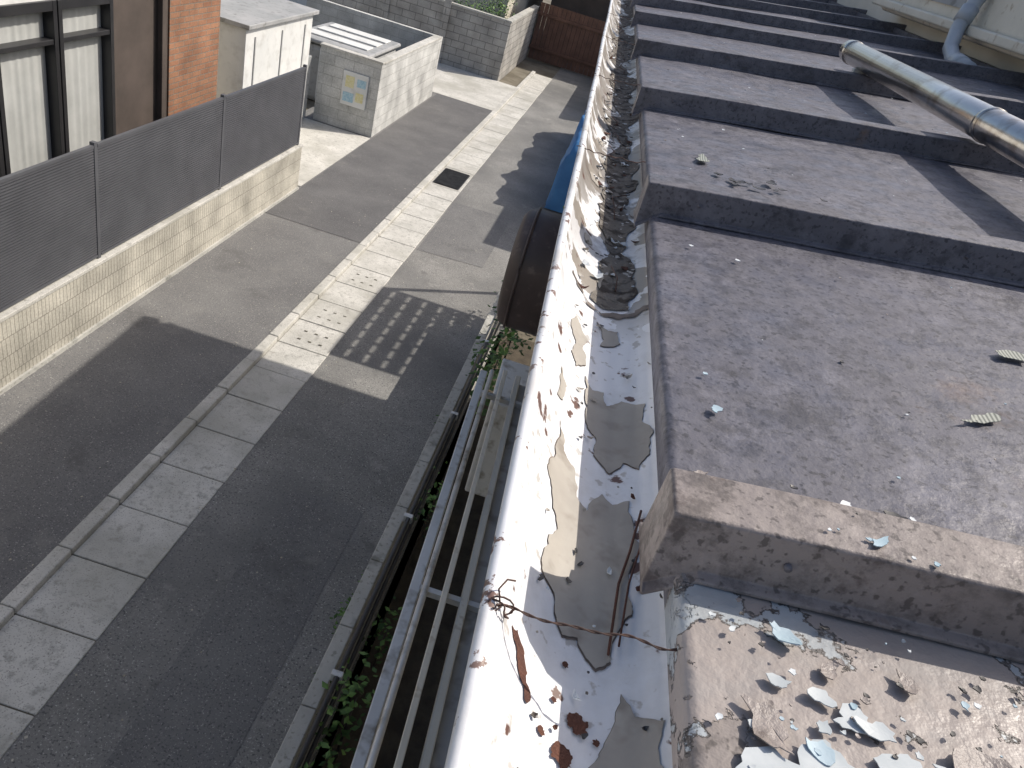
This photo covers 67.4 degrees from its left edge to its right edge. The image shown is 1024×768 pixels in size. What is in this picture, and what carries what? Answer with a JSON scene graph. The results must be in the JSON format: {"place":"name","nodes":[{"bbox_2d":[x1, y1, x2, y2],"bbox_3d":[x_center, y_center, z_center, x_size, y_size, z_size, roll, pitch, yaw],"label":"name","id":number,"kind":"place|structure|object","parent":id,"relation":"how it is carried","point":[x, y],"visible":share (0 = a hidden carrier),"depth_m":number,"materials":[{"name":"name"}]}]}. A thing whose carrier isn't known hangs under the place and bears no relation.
{"place":"outdoors","nodes":[
{"label":"outdoors","id":0,"kind":"place"},
{"bbox_2d":[0,0,42,4],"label":"wall lintel","id":1,"kind":"structure","parent":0,"point":[3,2],"depth_m":7.37,"materials":[{"name":"white paint"}]},
{"bbox_2d":[113,0,168,134],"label":"wall dark strip","id":2,"kind":"object","parent":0,"point":[135,38],"depth_m":9.50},
{"bbox_2d":[0,92,436,602],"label":"pavement","id":3,"kind":"structure","parent":0,"point":[74,390],"depth_m":7.63,"materials":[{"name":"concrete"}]},
{"bbox_2d":[298,117,369,185],"bbox_3d":[-4.592,-4.576,14.146,2.970,0.001,3.450,18,32,1],"label":"entrance apron","id":4,"kind":"object","parent":3,"relation":"on","point":[325,146],"visible":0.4,"depth_m":14.58,"materials":[{"name":"concrete"}]},
{"bbox_2d":[302,55,311,117],"bbox_3d":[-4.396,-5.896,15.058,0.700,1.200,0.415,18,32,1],"label":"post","id":5,"kind":"object","parent":4,"relation":"on","point":[307,84],"visible":0.08,"depth_m":15.12,"materials":[{"name":"grey metal"}]},
{"bbox_2d":[266,93,491,242],"bbox_3d":[-1.795,-5.713,17.227,1.510,0.001,13.500,18,32,1],"label":"pavement patch","id":6,"kind":"object","parent":3,"relation":"on","point":[409,153],"visible":1,"depth_m":14.11,"materials":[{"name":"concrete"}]},
{"bbox_2d":[0,64,592,767],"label":"road","id":7,"kind":"structure","parent":0,"point":[392,366],"depth_m":7.35,"materials":[{"name":"grey asphalt"}]},
{"bbox_2d":[102,491,362,767],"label":"road patch","id":8,"kind":"object","parent":7,"relation":"on","point":[199,710],"visible":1,"depth_m":5.57,"materials":[{"name":"grey asphalt"}]},
{"bbox_2d":[0,189,507,760],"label":"road litter","id":9,"kind":"object","parent":7,"relation":"on","point":[216,485],"visible":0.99,"depth_m":6.71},
{"bbox_2d":[290,316,499,767],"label":"boundary wall","id":10,"kind":"structure","parent":7,"relation":"on","point":[306,734],"depth_m":5.88,"materials":[{"name":"concrete"}]},
{"bbox_2d":[270,286,501,767],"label":"coping","id":11,"kind":"object","parent":10,"relation":"on","point":[295,735],"visible":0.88,"depth_m":5.24,"materials":[{"name":"concrete"}]},
{"bbox_2d":[293,318,499,767],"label":"wall railing","id":12,"kind":"object","parent":11,"relation":"attached to","point":[336,676],"depth_m":5.31,"materials":[{"name":"metal"}]},
{"bbox_2d":[417,202,510,267],"bbox_3d":[-0.757,-2.551,12.978,1.090,0.001,2.500,18,32,1],"label":"road patch","id":13,"kind":"object","parent":7,"relation":"on","point":[471,232],"visible":1,"depth_m":12.88,"materials":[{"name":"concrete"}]},
{"bbox_2d":[288,0,329,5],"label":"walls","id":14,"kind":"structure","parent":0,"point":[303,2],"depth_m":24.24,"materials":[{"name":"grey concrete"}]},
{"bbox_2d":[314,332,534,767],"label":"yard soil","id":15,"kind":"structure","parent":0,"point":[389,748],"depth_m":6.06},
{"bbox_2d":[300,652,376,767],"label":"weed plant","id":16,"kind":"object","parent":15,"relation":"on","point":[344,710],"visible":0.91,"depth_m":4.54,"materials":[{"name":"green plant"}]},
{"bbox_2d":[362,596,402,668],"bbox_3d":[-0.919,1.783,5.394,0.296,0.639,0.373,-7,39,-33],"label":"weed plant","id":17,"kind":"object","parent":15,"relation":"on","point":[378,655],"visible":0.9,"depth_m":5.35,"materials":[{"name":"green plant"}]},
{"bbox_2d":[414,461,457,540],"bbox_3d":[-0.629,0.986,6.155,0.318,0.731,0.533,29,34,18],"label":"weed plant","id":18,"kind":"object","parent":15,"relation":"on","point":[430,497],"visible":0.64,"depth_m":6.09,"materials":[{"name":"green plant"}]},
{"bbox_2d":[466,280,532,426],"bbox_3d":[-0.103,-0.262,7.309,0.618,1.317,2.103,18,32,1],"label":"weed plant","id":19,"kind":"object","parent":15,"relation":"on","point":[510,338],"visible":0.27,"depth_m":7.10,"materials":[{"name":"green plant"}]},
{"bbox_2d":[306,0,562,342],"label":"ground","id":20,"kind":"structure","parent":0,"point":[517,75],"depth_m":25.88,"materials":[{"name":"beige concrete"}]},
{"bbox_2d":[0,143,302,395],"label":"boundary wall","id":21,"kind":"structure","parent":20,"relation":"on","point":[42,327],"depth_m":8.45,"materials":[{"name":"tile"}]},
{"bbox_2d":[0,64,306,311],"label":"louvre fence","id":22,"kind":"object","parent":21,"relation":"on","point":[63,215],"visible":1,"depth_m":8.03,"materials":[{"name":"metal"}]},
{"bbox_2d":[216,0,318,122],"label":"storage shed","id":23,"kind":"structure","parent":20,"relation":"on","point":[261,41],"depth_m":12.55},
{"bbox_2d":[0,71,551,758],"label":"kerb","id":24,"kind":"structure","parent":20,"relation":"on","point":[76,585],"depth_m":6.82,"materials":[{"name":"concrete"}]},
{"bbox_2d":[297,274,376,345],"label":"drain holes","id":25,"kind":"object","parent":24,"relation":"on","point":[334,313],"visible":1,"depth_m":9.54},
{"bbox_2d":[433,168,469,189],"bbox_3d":[-1.172,-4.006,14.967,0.520,0.016,1.020,18,32,1],"label":"drain grate","id":26,"kind":"object","parent":24,"relation":"on","point":[451,178],"visible":1,"depth_m":14.92,"materials":[{"name":"metal"}]},
{"bbox_2d":[313,45,384,136],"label":"front wall","id":27,"kind":"structure","parent":20,"relation":"on","point":[330,108],"depth_m":15.32,"materials":[{"name":"grey concrete"}]},
{"bbox_2d":[320,42,385,64],"bbox_3d":[-3.091,-6.446,14.973,1.290,0.040,0.190,18,32,1],"label":"coping","id":28,"kind":"object","parent":27,"relation":"on","point":[354,53],"visible":1,"depth_m":14.90,"materials":[{"name":"concrete"}]},
{"bbox_2d":[340,69,369,109],"bbox_3d":[-3.123,-5.827,15.229,0.520,0.650,0.041,18,32,1],"label":"notice board","id":29,"kind":"object","parent":27,"relation":"attached to","point":[354,90],"visible":1,"depth_m":15.21,"materials":[{"name":"paper"}]},
{"bbox_2d":[307,22,400,100],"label":"garden store","id":30,"kind":"structure","parent":20,"relation":"on","point":[355,40],"depth_m":16.70,"materials":[{"name":"grey metal"}]},
{"bbox_2d":[306,0,442,96],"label":"back wall","id":31,"kind":"structure","parent":20,"relation":"on","point":[404,36],"depth_m":18.87,"materials":[{"name":"grey concrete"}]},
{"bbox_2d":[311,397,447,681],"bbox_3d":[-1.020,1.079,7.067,0.258,0.358,4.039,18,32,1],"label":"weed plant","id":32,"kind":"object","parent":20,"relation":"on","point":[340,613],"visible":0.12,"depth_m":5.90,"materials":[{"name":"green plant"}]},
{"bbox_2d":[373,39,440,135],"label":"side wall","id":33,"kind":"structure","parent":20,"relation":"on","point":[407,82],"depth_m":16.98,"materials":[{"name":"grey concrete"}]},
{"bbox_2d":[380,35,441,63],"bbox_3d":[-2.175,-7.395,16.900,0.185,0.040,4.350,18,32,1],"label":"coping","id":34,"kind":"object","parent":33,"relation":"on","point":[396,55],"depth_m":16.63,"materials":[{"name":"concrete"}]},
{"bbox_2d":[381,0,451,62],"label":"piers","id":35,"kind":"structure","parent":20,"relation":"on","point":[444,19],"depth_m":22.46,"materials":[{"name":"grey concrete"}]},
{"bbox_2d":[330,0,511,80],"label":"block wall","id":36,"kind":"structure","parent":20,"relation":"on","point":[475,42],"depth_m":22.57,"materials":[{"name":"grey concrete"}]},
{"bbox_2d":[439,0,538,22],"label":"coping","id":37,"kind":"object","parent":36,"relation":"on","point":[518,16],"visible":1,"depth_m":22.27,"materials":[{"name":"concrete"}]},
{"bbox_2d":[432,63,515,110],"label":"side lane","id":38,"kind":"structure","parent":20,"relation":"on","point":[470,88],"depth_m":21.50,"materials":[{"name":"concrete"}]},
{"bbox_2d":[454,0,516,18],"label":"garden hedge","id":39,"kind":"object","parent":20,"relation":"on","point":[491,7],"visible":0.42,"depth_m":23.34,"materials":[{"name":"green plant"}]},
{"bbox_2d":[498,9,537,80],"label":"block wall","id":40,"kind":"structure","parent":20,"relation":"on","point":[519,39],"depth_m":24.68,"materials":[{"name":"grey concrete"}]},
{"bbox_2d":[528,2,605,77],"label":"timber gate","id":41,"kind":"structure","parent":20,"relation":"on","point":[568,56],"depth_m":27.11,"materials":[{"name":"brown wood"}]},
{"bbox_2d":[544,0,609,69],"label":"brown house","id":42,"kind":"structure","parent":20,"relation":"on","point":[597,9],"depth_m":27.96,"materials":[{"name":"wood"}]},
{"bbox_3d":[-9.026,-2.651,3.351,7.080,6.200,17.150,18,32,1],"label":"wall","id":43,"kind":"object","parent":20,"relation":"on","visible":0},
{"bbox_2d":[0,0,115,176],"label":"window frames","id":44,"kind":"structure","parent":43,"relation":"attached to","point":[54,39],"depth_m":8.27,"materials":[{"name":"black metal"}]},
{"bbox_2d":[0,12,51,172],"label":"curtain","id":45,"kind":"object","parent":44,"relation":"hanging from","point":[24,82],"visible":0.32,"depth_m":8.01,"materials":[{"name":"white fabric"}]},
{"bbox_2d":[62,5,103,151],"bbox_3d":[-4.985,-3.241,8.889,0.007,2.170,0.800,18,32,1],"label":"curtain","id":46,"kind":"object","parent":44,"relation":"hanging from","point":[83,70],"visible":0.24,"depth_m":8.81,"materials":[{"name":"white fabric"}]},
{"bbox_2d":[157,0,165,119],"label":"downpipe","id":47,"kind":"object","parent":43,"relation":"attached to","point":[161,51],"depth_m":9.84,"materials":[{"name":"metal"}]},
{"bbox_2d":[167,0,220,115],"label":"brick strip","id":48,"kind":"object","parent":43,"relation":"attached to","point":[193,36],"depth_m":10.59,"materials":[{"name":"orange brick"}]},
{"bbox_2d":[451,0,542,33],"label":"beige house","id":49,"kind":"structure","parent":0,"point":[518,6],"depth_m":25.24,"materials":[{"name":"beige"}]},
{"bbox_2d":[544,108,586,212],"bbox_3d":[2.152,-5.378,17.311,1.680,1.477,6.500,18,32,1],"label":"blue tarp","id":50,"kind":"object","parent":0,"point":[556,198],"visible":0.09,"depth_m":14.76,"materials":[{"name":"blue plastic"}]},
{"bbox_2d":[932,0,966,7],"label":"panel gap","id":51,"kind":"object","parent":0,"point":[957,3],"depth_m":4.21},
{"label":"ground floor walls","id":52,"kind":"object","parent":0,"visible":0},
{"bbox_2d":[350,359,529,767],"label":"window awning","id":53,"kind":"object","parent":52,"relation":"attached to","point":[487,476],"depth_m":2.52,"materials":[{"name":"metal"}]},
{"bbox_2d":[497,207,561,335],"bbox_3d":[0.342,-0.435,3.469,0.735,0.562,0.448,18,32,1],"label":"vent hood","id":54,"kind":"object","parent":52,"relation":"attached to","point":[522,292],"visible":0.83,"depth_m":3.28,"materials":[{"name":"brown metal"}]},
{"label":"balcony floor","id":55,"kind":"structure","parent":0,"visible":0},
{"bbox_2d":[837,0,1023,72],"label":"balcony parapet","id":56,"kind":"structure","parent":55,"relation":"on","point":[997,59],"depth_m":4.65,"materials":[{"name":"beige"}]},
{"bbox_2d":[828,0,1023,87],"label":"wall base flashing","id":57,"kind":"object","parent":56,"relation":"attached to","point":[900,32],"depth_m":4.95,"materials":[{"name":"purple paint"}]},
{"bbox_2d":[630,0,961,53],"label":"roof batten","id":58,"kind":"object","parent":57,"relation":"on","point":[819,28],"visible":0.85,"depth_m":4.42,"materials":[{"name":"purple paint"}]},
{"bbox_2d":[695,0,906,31],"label":"roof batten","id":59,"kind":"object","parent":57,"relation":"on","point":[821,15],"visible":0.88,"depth_m":5.24,"materials":[{"name":"purple paint"}]},
{"bbox_2d":[711,3,882,30],"bbox_3d":[1.869,-2.790,5.715,2.002,0.296,1.059,18,32,1],"label":"roof sheet","id":60,"kind":"object","parent":59,"relation":"on","point":[793,6],"visible":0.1,"depth_m":5.33,"materials":[{"name":"purple paint"}]},
{"bbox_2d":[757,0,867,15],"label":"roof batten","id":61,"kind":"object","parent":57,"relation":"on","point":[827,7],"visible":0.81,"depth_m":6.06,"materials":[{"name":"purple paint"}]},
{"bbox_2d":[810,0,836,2],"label":"roof batten","id":62,"kind":"object","parent":57,"relation":"on","point":[824,1],"visible":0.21,"depth_m":6.89,"materials":[{"name":"grey paint"}]},
{"bbox_2d":[630,10,1023,86],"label":"roof batten","id":63,"kind":"object","parent":57,"relation":"on","point":[960,69],"visible":0.87,"depth_m":3.61,"materials":[{"name":"purple paint"}]},
{"bbox_2d":[631,37,1023,119],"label":"roof batten","id":64,"kind":"object","parent":57,"relation":"on","point":[801,72],"visible":0.79,"depth_m":2.79,"materials":[{"name":"purple paint"}]},
{"bbox_2d":[632,83,1023,175],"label":"roof batten","id":65,"kind":"object","parent":57,"relation":"on","point":[878,136],"visible":0.97,"depth_m":1.99,"materials":[{"name":"purple paint"}]},
{"bbox_2d":[634,173,1023,286],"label":"roof batten","id":66,"kind":"object","parent":57,"relation":"on","point":[935,248],"visible":1,"depth_m":1.27,"materials":[{"name":"purple paint"}]},
{"bbox_2d":[639,468,1023,662],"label":"roof batten","id":67,"kind":"object","parent":57,"relation":"on","point":[742,538],"visible":1,"depth_m":0.57,"materials":[{"name":"paint"}]},
{"bbox_2d":[783,563,792,572],"bbox_3d":[0.205,0.136,0.571,0.006,0.006,0.005,18,32,1],"label":"nail","id":68,"kind":"object","parent":67,"relation":"attached to","point":[787,567],"visible":1,"depth_m":0.57,"materials":[{"name":"purple paint"}]},
{"bbox_2d":[872,0,1023,55],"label":"panel sill","id":69,"kind":"structure","parent":56,"relation":"attached to","point":[1000,40],"depth_m":3.90,"materials":[{"name":"grey metal"}]},
{"bbox_2d":[882,0,1023,60],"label":"panel box","id":70,"kind":"object","parent":56,"relation":"attached to","point":[1004,17],"visible":0.64,"depth_m":3.79,"materials":[{"name":"grey metal"}]},
{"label":"fascia board","id":71,"kind":"object","parent":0,"visible":0},
{"bbox_2d":[444,0,672,767],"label":"roof gutter","id":72,"kind":"object","parent":71,"relation":"attached to","point":[581,489],"visible":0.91,"depth_m":0.71,"materials":[{"name":"white paint"}]},
{"bbox_2d":[488,579,676,650],"bbox_3d":[0.059,0.189,0.559,0.173,0.076,0.035,11,32,-10],"label":"wire tie","id":73,"kind":"object","parent":72,"relation":"attached to","point":[500,604],"visible":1,"depth_m":0.54,"materials":[{"name":"brown metal"}]},
{"bbox_2d":[577,0,644,655],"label":"gutter hanger","id":74,"kind":"object","parent":72,"relation":"on","point":[618,586],"visible":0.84,"depth_m":0.68,"materials":[{"name":"metal"}]},
{"bbox_2d":[633,0,897,34],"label":"roof sheet","id":75,"kind":"object","parent":72,"relation":"on","point":[796,17],"visible":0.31,"depth_m":5.16,"materials":[{"name":"purple paint"}]},
{"bbox_2d":[633,4,943,59],"bbox_3d":[1.612,-1.766,4.026,2.001,0.296,1.039,18,32,1],"label":"roof sheet","id":76,"kind":"object","parent":72,"relation":"on","point":[787,31],"visible":0.27,"depth_m":4.30,"materials":[{"name":"purple paint"}]},
{"bbox_2d":[942,0,985,65],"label":"drain pipe","id":77,"kind":"object","parent":76,"relation":"on","point":[966,15],"visible":0.81,"depth_m":3.84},
{"bbox_2d":[634,24,1023,100],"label":"roof sheet","id":78,"kind":"object","parent":72,"relation":"on","point":[822,60],"visible":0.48,"depth_m":3.41,"materials":[{"name":"purple paint"}]},
{"bbox_2d":[839,40,1023,167],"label":"flue pipe","id":79,"kind":"object","parent":78,"relation":"on","point":[998,130],"visible":0.84,"depth_m":2.07,"materials":[{"name":"silver metal"}]},
{"bbox_2d":[636,55,1022,165],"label":"roof sheet","id":80,"kind":"object","parent":72,"relation":"on","point":[768,90],"visible":0.53,"depth_m":2.53,"materials":[{"name":"purple paint"}]},
{"bbox_2d":[639,108,1023,241],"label":"roof sheet","id":81,"kind":"object","parent":72,"relation":"on","point":[977,200],"visible":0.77,"depth_m":1.71,"materials":[{"name":"purple paint"}]},
{"bbox_2d":[645,215,1023,607],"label":"roof sheet","id":82,"kind":"object","parent":72,"relation":"on","point":[806,412],"visible":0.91,"depth_m":0.90,"materials":[{"name":"purple paint"}]},
{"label":"roof batten","id":83,"kind":"object","parent":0,"visible":0},
{"bbox_2d":[664,573,1023,767],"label":"roof sheet","id":84,"kind":"object","parent":83,"relation":"on","point":[712,672],"visible":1,"depth_m":0.52,"materials":[{"name":"paint"}]},
{"bbox_2d":[643,7,1023,767],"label":"paint flakes","id":85,"kind":"object","parent":84,"relation":"on","point":[767,727],"visible":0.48,"depth_m":0.49,"materials":[{"name":"white paint"}]}
]}

